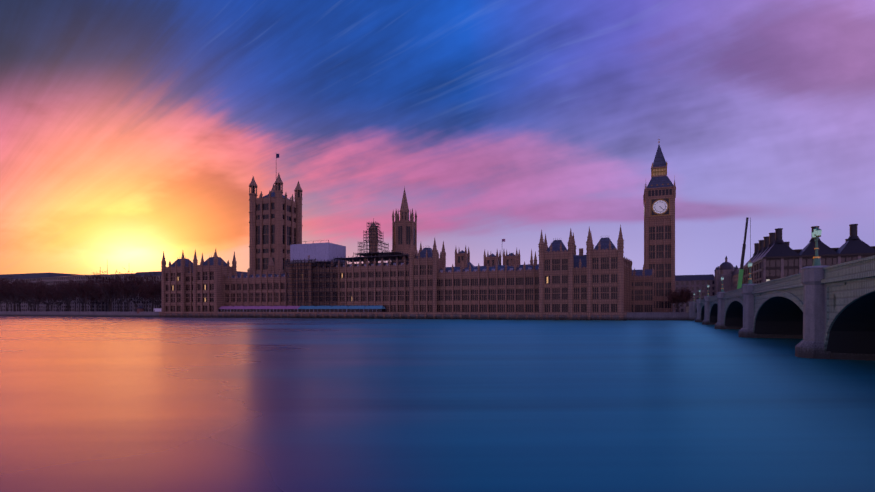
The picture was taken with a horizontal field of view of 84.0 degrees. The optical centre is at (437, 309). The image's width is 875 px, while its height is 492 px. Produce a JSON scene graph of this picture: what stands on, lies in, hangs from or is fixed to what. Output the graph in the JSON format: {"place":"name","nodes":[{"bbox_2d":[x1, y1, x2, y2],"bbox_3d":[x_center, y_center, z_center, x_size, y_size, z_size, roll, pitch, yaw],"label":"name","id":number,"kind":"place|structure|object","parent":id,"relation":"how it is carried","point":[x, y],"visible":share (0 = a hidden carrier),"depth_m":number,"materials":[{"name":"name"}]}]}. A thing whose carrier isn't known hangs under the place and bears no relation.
{"place":"outdoors","nodes":[
{"label":"outdoors","id":0,"kind":"place"},
{"bbox_2d":[0,304,688,320],"bbox_3d":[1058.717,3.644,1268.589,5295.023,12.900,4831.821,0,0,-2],"label":"banks","id":1,"kind":"object","parent":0,"point":[673,315],"visible":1,"depth_m":258.78,"materials":[{"name":"grey stone"}]},
{"bbox_2d":[0,268,692,311],"bbox_3d":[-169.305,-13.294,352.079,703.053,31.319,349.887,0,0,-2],"label":"trees","id":2,"kind":"object","parent":1,"relation":"on","point":[116,288],"visible":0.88,"depth_m":349.43,"materials":[{"name":"brown plant"}]},
{"bbox_2d":[159,139,675,320],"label":"palace","id":3,"kind":"structure","parent":1,"relation":"on","point":[288,272],"depth_m":259.93,"materials":[{"name":"stone"}]},
{"bbox_2d":[0,217,874,312],"bbox_3d":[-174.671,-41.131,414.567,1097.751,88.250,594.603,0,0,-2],"label":"city","id":4,"kind":"object","parent":1,"relation":"on","point":[775,256],"visible":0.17,"depth_m":266.80,"materials":[{"name":"stone"}]},
{"bbox_2d":[0,316,874,491],"bbox_3d":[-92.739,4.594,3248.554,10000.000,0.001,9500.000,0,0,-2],"label":"water","id":5,"kind":"structure","parent":0,"point":[141,404],"depth_m":22.89,"materials":[{"name":"blue liquid"}]},
{"bbox_2d":[0,0,874,276],"label":"sky","id":6,"kind":"structure","parent":0,"point":[132,132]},
{"bbox_3d":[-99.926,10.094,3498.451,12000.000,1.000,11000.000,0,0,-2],"label":"ground","id":7,"kind":"structure","parent":0,"visible":0},
{"bbox_2d":[686,226,874,360],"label":"bridge","id":8,"kind":"structure","parent":7,"relation":"on","point":[824,312],"depth_m":46.54,"materials":[{"name":"stone"}]}
]}

